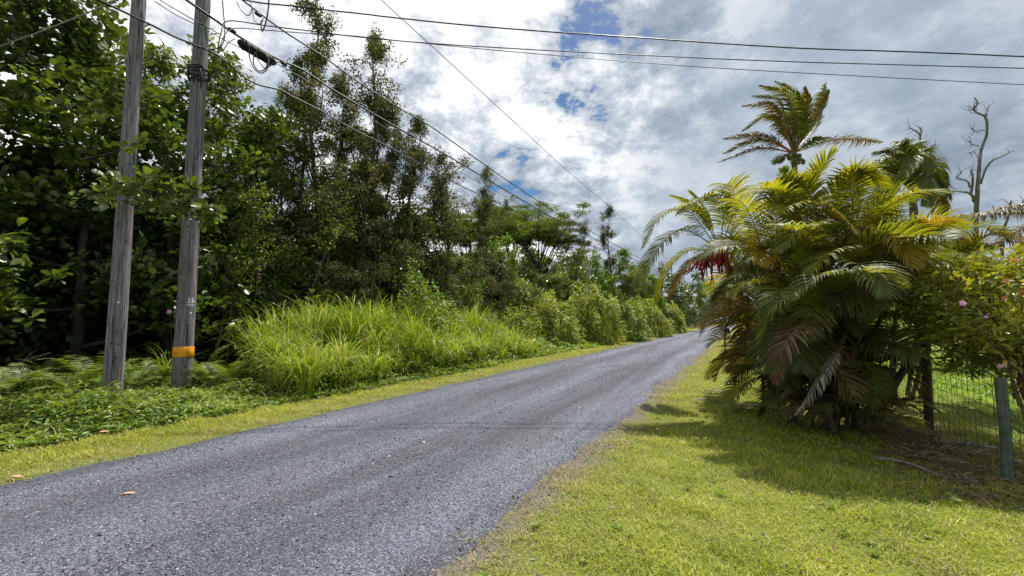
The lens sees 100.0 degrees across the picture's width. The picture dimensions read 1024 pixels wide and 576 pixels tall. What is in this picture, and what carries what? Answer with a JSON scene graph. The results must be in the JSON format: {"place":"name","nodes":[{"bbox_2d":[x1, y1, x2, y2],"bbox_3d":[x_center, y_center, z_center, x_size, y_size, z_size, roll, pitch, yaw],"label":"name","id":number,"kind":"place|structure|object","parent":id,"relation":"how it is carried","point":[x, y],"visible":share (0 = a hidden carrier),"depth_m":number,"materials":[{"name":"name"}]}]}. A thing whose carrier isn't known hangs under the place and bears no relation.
{"place":"outdoors","nodes":[
{"label":"outdoors","id":0,"kind":"place"},
{"bbox_2d":[0,328,699,484],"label":"verge grass","id":1,"kind":"structure","parent":0,"point":[132,435],"depth_m":6.47,"materials":[{"name":"plant"}]},
{"bbox_2d":[0,325,734,575],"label":"road","id":2,"kind":"structure","parent":0,"point":[614,400],"depth_m":4.07,"materials":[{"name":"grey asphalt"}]},
{"bbox_2d":[0,321,1023,575],"bbox_3d":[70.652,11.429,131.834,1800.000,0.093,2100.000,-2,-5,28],"label":"ground","id":3,"kind":"structure","parent":0,"point":[668,489],"depth_m":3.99,"materials":[{"name":"green plant"}]},
{"bbox_2d":[0,0,135,343],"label":"broad leaved tree","id":4,"kind":"object","parent":3,"relation":"on","point":[14,116],"visible":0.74,"depth_m":10.27,"materials":[{"name":"green plant"}]},
{"bbox_2d":[102,0,146,404],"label":"utility pole","id":5,"kind":"object","parent":3,"relation":"on","point":[115,340],"visible":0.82,"depth_m":8.19,"materials":[{"name":"grey wood"}]},
{"bbox_2d":[0,0,117,46],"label":"guy wire","id":6,"kind":"object","parent":5,"relation":"attached to","point":[57,24],"visible":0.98,"depth_m":9.27,"materials":[{"name":"black metal"}]},
{"bbox_2d":[60,24,189,237],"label":"finger leaved tree","id":7,"kind":"object","parent":3,"relation":"on","point":[151,49],"visible":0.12,"depth_m":16.10,"materials":[{"name":"green plant"}]},
{"bbox_2d":[0,0,250,381],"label":"broad leaved tree","id":8,"kind":"object","parent":3,"relation":"on","point":[101,83],"visible":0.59,"depth_m":10.87,"materials":[{"name":"green plant"}]},
{"bbox_2d":[42,47,315,367],"bbox_3d":[-9.914,-2.365,13.121,7.445,10.145,5.727,0,-4,0],"label":"broad leaved tree","id":9,"kind":"object","parent":3,"relation":"on","point":[219,133],"visible":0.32,"depth_m":12.90,"materials":[{"name":"green plant"}]},
{"bbox_2d":[171,0,210,390],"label":"utility pole","id":10,"kind":"object","parent":3,"relation":"on","point":[183,348],"visible":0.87,"depth_m":9.24,"materials":[{"name":"grey wood"}]},
{"bbox_2d":[187,63,211,89],"bbox_3d":[-6.961,-4.651,9.563,0.505,0.577,0.455,-2,-5,24],"label":"cable tangle","id":11,"kind":"object","parent":10,"relation":"attached to","point":[200,75],"visible":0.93,"depth_m":9.42,"materials":[{"name":"black rubber"}]},
{"bbox_2d":[242,0,669,274],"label":"phone cable","id":12,"kind":"object","parent":10,"relation":"attached to","point":[270,21],"visible":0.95,"depth_m":14.66,"materials":[{"name":"black plastic"}]},
{"bbox_2d":[217,20,1023,68],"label":"service cable","id":13,"kind":"object","parent":10,"relation":"attached to","point":[616,53],"visible":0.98,"depth_m":10.68,"materials":[{"name":"black plastic"}]},
{"bbox_2d":[217,28,1023,84],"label":"service cable","id":14,"kind":"object","parent":10,"relation":"attached to","point":[604,59],"visible":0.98,"depth_m":10.64,"materials":[{"name":"black rubber"}]},
{"bbox_2d":[244,0,1023,56],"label":"service cable","id":15,"kind":"object","parent":10,"relation":"attached to","point":[631,36],"visible":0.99,"depth_m":10.67,"materials":[{"name":"black plastic"}]},
{"bbox_2d":[134,166,291,359],"bbox_3d":[-9.096,-0.858,14.754,5.177,7.386,5.947,0,-4,0],"label":"bushy tree","id":16,"kind":"object","parent":3,"relation":"on","point":[246,198],"visible":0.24,"depth_m":13.73,"materials":[{"name":"green plant"}]},
{"bbox_2d":[170,27,270,349],"bbox_3d":[-11.741,-3.473,16.777,4.315,12.853,3.837,-3,-5,32],"label":"finger leaved tree","id":17,"kind":"object","parent":3,"relation":"on","point":[230,104],"visible":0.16,"depth_m":17.28,"materials":[{"name":"green plant"}]},
{"bbox_2d":[0,352,463,451],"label":"creeping vines","id":18,"kind":"object","parent":3,"relation":"on","point":[144,402],"visible":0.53,"depth_m":7.13,"materials":[{"name":"green plant"}]},
{"bbox_2d":[0,367,58,393],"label":"fern","id":19,"kind":"object","parent":18,"relation":"on","point":[11,383],"visible":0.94,"depth_m":8.27,"materials":[{"name":"green plant"}]},
{"bbox_2d":[1,362,75,387],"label":"fern","id":20,"kind":"object","parent":18,"relation":"on","point":[18,369],"visible":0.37,"depth_m":8.86,"materials":[{"name":"green plant"}]},
{"bbox_2d":[11,354,82,382],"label":"fern","id":21,"kind":"object","parent":18,"relation":"on","point":[59,364],"visible":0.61,"depth_m":9.48,"materials":[{"name":"green plant"}]},
{"bbox_2d":[24,368,102,393],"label":"fern","id":22,"kind":"object","parent":18,"relation":"on","point":[83,376],"visible":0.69,"depth_m":8.40,"materials":[{"name":"green plant"}]},
{"bbox_2d":[36,353,147,380],"bbox_3d":[-9.051,1.702,9.282,1.651,0.894,2.013,1,-4,-14],"label":"fern","id":23,"kind":"object","parent":18,"relation":"on","point":[97,367],"visible":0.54,"depth_m":9.00,"materials":[{"name":"green plant"}]},
{"bbox_2d":[98,357,171,385],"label":"fern","id":24,"kind":"object","parent":18,"relation":"on","point":[142,379],"visible":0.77,"depth_m":8.81,"materials":[{"name":"green plant"}]},
{"bbox_2d":[129,359,171,383],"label":"fern","id":25,"kind":"object","parent":18,"relation":"on","point":[158,372],"visible":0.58,"depth_m":9.61,"materials":[{"name":"green plant"}]},
{"bbox_2d":[186,362,239,386],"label":"fern","id":26,"kind":"object","parent":18,"relation":"on","point":[212,377],"visible":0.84,"depth_m":9.16,"materials":[{"name":"green plant"}]},
{"bbox_2d":[185,358,254,382],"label":"fern","id":27,"kind":"object","parent":18,"relation":"on","point":[218,368],"visible":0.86,"depth_m":9.38,"materials":[{"name":"green plant"}]},
{"bbox_2d":[205,213,262,366],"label":"sapling","id":28,"kind":"object","parent":3,"relation":"on","point":[237,279],"visible":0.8,"depth_m":12.96,"materials":[{"name":"green plant"}]},
{"bbox_2d":[200,167,274,368],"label":"sapling","id":29,"kind":"object","parent":3,"relation":"on","point":[230,280],"visible":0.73,"depth_m":12.92,"materials":[{"name":"green plant"}]},
{"bbox_2d":[160,90,333,357],"bbox_3d":[-9.410,-2.124,15.365,5.170,10.028,6.781,4,-6,-44],"label":"broad leaved tree","id":30,"kind":"object","parent":3,"relation":"on","point":[263,132],"visible":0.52,"depth_m":14.92,"materials":[{"name":"green plant"}]},
{"bbox_2d":[194,188,316,347],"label":"bushy tree","id":31,"kind":"object","parent":3,"relation":"on","point":[275,222],"visible":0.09,"depth_m":16.26,"materials":[{"name":"green plant"}]},
{"bbox_2d":[219,204,294,358],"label":"sapling","id":32,"kind":"object","parent":3,"relation":"on","point":[255,250],"visible":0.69,"depth_m":13.69,"materials":[{"name":"green plant"}]},
{"bbox_2d":[219,112,308,243],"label":"leaved tree","id":33,"kind":"object","parent":3,"relation":"on","point":[297,174],"visible":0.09,"depth_m":18.79,"materials":[{"name":"green plant"}]},
{"bbox_2d":[206,194,368,365],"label":"bushy tree","id":34,"kind":"object","parent":3,"relation":"on","point":[331,232],"visible":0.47,"depth_m":14.74,"materials":[{"name":"green plant"}]},
{"bbox_2d":[0,326,623,395],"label":"forest floor plants","id":35,"kind":"object","parent":3,"relation":"on","point":[143,353],"visible":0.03,"depth_m":11.65,"materials":[{"name":"green plant"}]},
{"bbox_2d":[414,150,491,312],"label":"leaved tree","id":36,"kind":"object","parent":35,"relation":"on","point":[445,196],"visible":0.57,"depth_m":22.41,"materials":[{"name":"green plant"}]},
{"bbox_2d":[267,49,372,313],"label":"leaved tree","id":37,"kind":"object","parent":3,"relation":"on","point":[306,159],"visible":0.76,"depth_m":16.71,"materials":[{"name":"green plant"}]},
{"bbox_2d":[266,0,373,301],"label":"leaved tree","id":38,"kind":"object","parent":3,"relation":"on","point":[316,61],"visible":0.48,"depth_m":18.35,"materials":[{"name":"green plant"}]},
{"bbox_2d":[290,172,390,313],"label":"bushy tree","id":39,"kind":"object","parent":3,"relation":"on","point":[338,257],"visible":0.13,"depth_m":18.04,"materials":[{"name":"green plant"}]},
{"bbox_2d":[289,70,399,299],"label":"leaved tree","id":40,"kind":"object","parent":3,"relation":"on","point":[345,134],"visible":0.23,"depth_m":20.89,"materials":[{"name":"green plant"}]},
{"bbox_2d":[0,139,691,378],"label":"woods","id":41,"kind":"object","parent":3,"relation":"on","point":[42,337],"visible":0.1,"depth_m":11.91,"materials":[{"name":"green plant"}]},
{"bbox_2d":[313,250,399,320],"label":"bushy tree","id":42,"kind":"object","parent":3,"relation":"on","point":[340,273],"visible":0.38,"depth_m":16.07,"materials":[{"name":"green plant"}]},
{"bbox_2d":[284,92,447,286],"bbox_3d":[-6.900,-3.391,19.305,4.434,13.096,6.964,-4,-6,45],"label":"leaved tree","id":43,"kind":"object","parent":3,"relation":"on","point":[378,145],"visible":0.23,"depth_m":19.70,"materials":[{"name":"green plant"}]},
{"bbox_2d":[307,21,435,299],"bbox_3d":[-6.237,-4.435,18.773,5.858,15.072,6.560,0,-4,0],"label":"leaved tree","id":44,"kind":"object","parent":3,"relation":"on","point":[378,52],"visible":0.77,"depth_m":18.74,"materials":[{"name":"green plant"}]},
{"bbox_2d":[299,160,451,323],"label":"bushy tree","id":45,"kind":"object","parent":3,"relation":"on","point":[400,220],"visible":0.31,"depth_m":19.68,"materials":[{"name":"green plant"}]},
{"bbox_2d":[330,125,422,304],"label":"leaved tree","id":46,"kind":"object","parent":3,"relation":"on","point":[392,156],"visible":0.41,"depth_m":19.80,"materials":[{"name":"green plant"}]},
{"bbox_2d":[209,287,544,396],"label":"tall grass","id":47,"kind":"structure","parent":3,"relation":"on","point":[307,353],"depth_m":12.03,"materials":[{"name":"plant"}]},
{"bbox_2d":[320,102,452,281],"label":"leaved tree","id":48,"kind":"object","parent":3,"relation":"on","point":[349,114],"visible":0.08,"depth_m":21.27,"materials":[{"name":"green plant"}]},
{"bbox_2d":[340,247,458,322],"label":"bushy tree","id":49,"kind":"object","parent":3,"relation":"on","point":[393,291],"visible":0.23,"depth_m":18.47,"materials":[{"name":"green plant"}]},
{"bbox_2d":[371,202,475,315],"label":"bushy tree","id":50,"kind":"object","parent":3,"relation":"on","point":[434,258],"visible":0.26,"depth_m":20.83,"materials":[{"name":"green plant"}]},
{"bbox_2d":[376,112,472,274],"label":"leaved tree","id":51,"kind":"object","parent":3,"relation":"on","point":[416,128],"visible":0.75,"depth_m":20.52,"materials":[{"name":"green plant"}]},
{"bbox_2d":[393,255,468,359],"bbox_3d":[-3.157,0.859,15.252,3.363,3.924,3.535,0,-4,0],"label":"leafy bush","id":52,"kind":"object","parent":3,"relation":"on","point":[430,299],"visible":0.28,"depth_m":15.02,"materials":[{"name":"green plant"}]},
{"bbox_2d":[419,199,460,291],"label":"sapling","id":53,"kind":"object","parent":3,"relation":"on","point":[446,226],"visible":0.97,"depth_m":20.12,"materials":[{"name":"green plant"}]},
{"bbox_2d":[414,240,486,317],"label":"bushy tree","id":54,"kind":"object","parent":3,"relation":"on","point":[475,279],"visible":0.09,"depth_m":26.12,"materials":[{"name":"green plant"}]},
{"bbox_2d":[424,220,494,318],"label":"bushy tree","id":55,"kind":"object","parent":3,"relation":"on","point":[472,300],"visible":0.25,"depth_m":23.46,"materials":[{"name":"green plant"}]},
{"bbox_2d":[420,207,533,255],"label":"flat topped tree","id":56,"kind":"object","parent":3,"relation":"on","point":[473,232],"visible":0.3,"depth_m":43.78,"materials":[{"name":"green plant"}]},
{"bbox_2d":[441,232,514,318],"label":"bushy tree","id":57,"kind":"object","parent":3,"relation":"on","point":[507,239],"visible":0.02,"depth_m":32.36,"materials":[{"name":"green plant"}]},
{"bbox_2d":[467,272,518,326],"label":"bushy tree","id":58,"kind":"object","parent":3,"relation":"on","point":[492,287],"visible":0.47,"depth_m":24.93,"materials":[{"name":"green plant"}]},
{"bbox_2d":[471,164,516,312],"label":"leaved tree","id":59,"kind":"object","parent":3,"relation":"on","point":[481,240],"visible":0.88,"depth_m":27.13,"materials":[{"name":"green plant"}]},
{"bbox_2d":[489,246,521,308],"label":"bushy tree","id":60,"kind":"object","parent":3,"relation":"on","point":[513,262],"visible":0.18,"depth_m":30.58,"materials":[{"name":"green plant"}]},
{"bbox_2d":[475,201,548,258],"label":"flat topped tree","id":61,"kind":"object","parent":3,"relation":"on","point":[519,209],"visible":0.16,"depth_m":55.84,"materials":[{"name":"green plant"}]},
{"bbox_2d":[501,304,546,343],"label":"fern thicket","id":62,"kind":"object","parent":3,"relation":"on","point":[523,323],"visible":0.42,"depth_m":22.63,"materials":[{"name":"green plant"}]},
{"bbox_2d":[501,273,551,335],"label":"bushy tree","id":63,"kind":"object","parent":3,"relation":"on","point":[544,280],"visible":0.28,"depth_m":28.19,"materials":[{"name":"green plant"}]},
{"bbox_2d":[504,228,554,273],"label":"bushy tree","id":64,"kind":"object","parent":3,"relation":"on","point":[524,259],"visible":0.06,"depth_m":56.25,"materials":[{"name":"green plant"}]},
{"bbox_2d":[473,199,591,273],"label":"flat topped tree","id":65,"kind":"object","parent":3,"relation":"on","point":[538,232],"visible":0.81,"depth_m":43.35,"materials":[{"name":"green plant"}]},
{"bbox_2d":[509,275,560,335],"bbox_3d":[1.710,1.592,29.310,4.191,4.964,4.461,1,-4,-17],"label":"fern thicket","id":66,"kind":"object","parent":3,"relation":"on","point":[528,294],"visible":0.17,"depth_m":28.53,"materials":[{"name":"green plant"}]},
{"bbox_2d":[394,325,691,377],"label":"verge weeds","id":67,"kind":"object","parent":3,"relation":"on","point":[548,348],"visible":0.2,"depth_m":17.62,"materials":[{"name":"green plant"}]},
{"bbox_2d":[539,262,573,327],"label":"bushy tree","id":68,"kind":"object","parent":3,"relation":"on","point":[557,279],"visible":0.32,"depth_m":32.08,"materials":[{"name":"green plant"}]},
{"bbox_2d":[528,289,585,345],"bbox_3d":[2.398,1.921,25.457,3.515,3.739,4.050,3,-5,-32],"label":"fern thicket","id":69,"kind":"object","parent":3,"relation":"on","point":[556,309],"visible":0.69,"depth_m":24.81,"materials":[{"name":"green plant"}]},
{"bbox_2d":[542,245,597,330],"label":"bushy tree","id":70,"kind":"object","parent":3,"relation":"on","point":[575,260],"visible":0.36,"depth_m":34.78,"materials":[{"name":"green plant"}]},
{"bbox_2d":[562,219,618,304],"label":"leaved tree","id":71,"kind":"object","parent":3,"relation":"on","point":[584,231],"visible":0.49,"depth_m":43.03,"materials":[{"name":"green plant"}]},
{"bbox_2d":[558,281,628,345],"bbox_3d":[5.303,1.694,28.410,4.231,4.673,4.446,-3,-5,38],"label":"fern thicket","id":72,"kind":"object","parent":3,"relation":"on","point":[605,329],"visible":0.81,"depth_m":27.58,"materials":[{"name":"green plant"}]},
{"bbox_2d":[578,250,622,323],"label":"bushy tree","id":73,"kind":"object","parent":3,"relation":"on","point":[605,282],"visible":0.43,"depth_m":40.25,"materials":[{"name":"green plant"}]},
{"bbox_2d":[577,246,631,289],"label":"bushy tree","id":74,"kind":"object","parent":3,"relation":"on","point":[623,256],"visible":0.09,"depth_m":54.23,"materials":[{"name":"green plant"}]},
{"bbox_2d":[586,203,640,300],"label":"leaved tree","id":75,"kind":"object","parent":3,"relation":"on","point":[607,234],"visible":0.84,"depth_m":45.33,"materials":[{"name":"green plant"}]},
{"bbox_2d":[596,297,652,341],"bbox_3d":[8.447,2.549,33.068,4.435,3.726,4.734,0,-4,0],"label":"fern thicket","id":76,"kind":"object","parent":3,"relation":"on","point":[640,329],"visible":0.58,"depth_m":31.74,"materials":[{"name":"green plant"}]},
{"bbox_2d":[604,261,651,324],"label":"bushy tree","id":77,"kind":"object","parent":3,"relation":"on","point":[632,276],"visible":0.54,"depth_m":43.99,"materials":[{"name":"green plant"}]},
{"bbox_2d":[621,296,674,337],"bbox_3d":[12.559,2.828,40.857,5.198,4.344,5.469,0,-4,0],"label":"fern thicket","id":78,"kind":"object","parent":3,"relation":"on","point":[656,323],"visible":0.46,"depth_m":39.63,"materials":[{"name":"green plant"}]},
{"bbox_2d":[627,262,675,322],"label":"bushy tree","id":79,"kind":"object","parent":3,"relation":"on","point":[649,290],"visible":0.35,"depth_m":51.26,"materials":[{"name":"green plant"}]},
{"bbox_2d":[653,301,687,333],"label":"fern thicket","id":80,"kind":"object","parent":3,"relation":"on","point":[674,314],"visible":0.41,"depth_m":50.36,"materials":[{"name":"green plant"}]},
{"bbox_2d":[654,270,705,324],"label":"bushy tree","id":81,"kind":"object","parent":3,"relation":"on","point":[686,296],"visible":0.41,"depth_m":60.79,"materials":[{"name":"green plant"}]},
{"bbox_2d":[638,172,846,384],"bbox_3d":[4.975,0.135,8.494,5.561,4.352,3.008,2,-5,-23],"label":"clumping palm","id":82,"kind":"object","parent":3,"relation":"on","point":[707,220],"visible":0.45,"depth_m":8.17,"materials":[{"name":"green plant"}]},
{"bbox_2d":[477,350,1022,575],"bbox_3d":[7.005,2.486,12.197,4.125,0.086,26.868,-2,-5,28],"label":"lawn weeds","id":83,"kind":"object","parent":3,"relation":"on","point":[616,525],"visible":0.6,"depth_m":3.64,"materials":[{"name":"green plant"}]},
{"bbox_2d":[716,81,883,267],"bbox_3d":[14.702,-4.031,21.669,9.456,14.683,3.894,0,-4,0],"label":"coconut palm","id":84,"kind":"object","parent":3,"relation":"on","point":[796,121],"visible":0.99,"depth_m":21.68,"materials":[{"name":"green plant"}]},
{"bbox_2d":[692,146,1023,437],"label":"clumping palm","id":85,"kind":"object","parent":3,"relation":"on","point":[818,299],"visible":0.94,"depth_m":5.82,"materials":[{"name":"green plant"}]},
{"bbox_2d":[775,287,1021,338],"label":"paddock woods","id":86,"kind":"object","parent":3,"relation":"on","point":[891,324],"visible":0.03,"depth_m":43.88,"materials":[{"name":"green plant"}]},
{"bbox_2d":[865,136,956,334],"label":"coconut palm","id":87,"kind":"object","parent":3,"relation":"on","point":[913,161],"visible":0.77,"depth_m":16.54,"materials":[{"name":"green plant"}]},
{"bbox_2d":[874,456,967,483],"bbox_3d":[4.304,1.904,4.539,0.089,0.048,0.816,1,-4,-19],"label":"dead stalk","id":88,"kind":"object","parent":3,"relation":"on","point":[898,461],"visible":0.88,"depth_m":4.65,"materials":[{"name":"brown plant"}]},
{"bbox_2d":[836,405,1023,509],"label":"palm litter","id":89,"kind":"object","parent":3,"relation":"on","point":[906,432],"visible":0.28,"depth_m":4.60,"materials":[{"name":"brown plant"}]},
{"bbox_2d":[885,441,1023,462],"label":"fallen frond","id":90,"kind":"object","parent":89,"relation":"on","point":[940,448],"visible":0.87,"depth_m":5.06,"materials":[{"name":"brown plant"}]},
{"bbox_2d":[906,438,1014,451],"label":"fallen frond","id":91,"kind":"object","parent":89,"relation":"on","point":[949,440],"visible":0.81,"depth_m":5.36,"materials":[{"name":"brown plant"}]},
{"bbox_2d":[836,339,1023,483],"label":"wire fence","id":92,"kind":"object","parent":3,"relation":"on","point":[1005,443],"visible":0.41,"depth_m":4.31,"materials":[{"name":"green metal"}]},
{"bbox_2d":[867,217,1023,398],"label":"clumping palm","id":93,"kind":"object","parent":3,"relation":"on","point":[973,244],"visible":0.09,"depth_m":7.83,"materials":[{"name":"green plant"}]},
{"bbox_2d":[874,449,1023,477],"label":"fallen frond","id":94,"kind":"object","parent":3,"relation":"on","point":[961,463],"visible":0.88,"depth_m":4.66,"materials":[{"name":"brown plant"}]},
{"bbox_2d":[874,337,1023,456],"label":"field grass","id":95,"kind":"structure","parent":3,"relation":"on","point":[962,376],"depth_m":9.54,"materials":[{"name":"green plant"}]},
{"bbox_2d":[886,239,1023,433],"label":"flowering shrub","id":96,"kind":"object","parent":3,"relation":"on","point":[994,345],"visible":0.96,"depth_m":4.77,"materials":[{"name":"green plant"}]},
{"bbox_2d":[951,97,1013,324],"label":"dead tree","id":97,"kind":"object","parent":3,"relation":"on","point":[976,196],"visible":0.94,"depth_m":24.93,"materials":[{"name":"grey wood"}]},
{"bbox_2d":[942,201,1023,259],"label":"coconut palm","id":98,"kind":"object","parent":3,"relation":"on","point":[1001,213],"visible":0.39,"depth_m":10.62,"materials":[{"name":"green plant"}]},
{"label":"utility pole","id":99,"kind":"object","parent":3,"relation":"on","visible":0},
{"bbox_2d":[97,0,667,278],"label":"phone cable","id":100,"kind":"object","parent":99,"relation":"attached to","point":[152,25],"visible":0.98,"depth_m":10.93,"materials":[{"name":"black plastic"}]},
{"bbox_2d":[155,1,620,254],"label":"drop wire","id":101,"kind":"object","parent":99,"relation":"attached to","point":[349,106],"visible":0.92,"depth_m":12.82,"materials":[{"name":"grey"}]},
{"bbox_2d":[185,0,659,272],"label":"phone cable","id":102,"kind":"object","parent":99,"relation":"attached to","point":[237,35],"visible":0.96,"depth_m":13.30,"materials":[{"name":"black plastic"}]},
{"bbox_2d":[237,39,276,65],"bbox_3d":[-6.241,-5.776,10.533,0.256,0.291,0.928,-2,-5,28],"label":"splice case","id":103,"kind":"object","parent":102,"relation":"hanging from","point":[243,44],"visible":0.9,"depth_m":10.42,"materials":[{"name":"black plastic"}]},
{"bbox_2d":[381,0,663,256],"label":"power line","id":104,"kind":"object","parent":99,"relation":"attached to","point":[491,101],"visible":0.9,"depth_m":20.11,"materials":[{"name":"grey metal"}]},
{"bbox_2d":[0,0,1023,318],"label":"sky","id":105,"kind":"structure","parent":0,"point":[636,135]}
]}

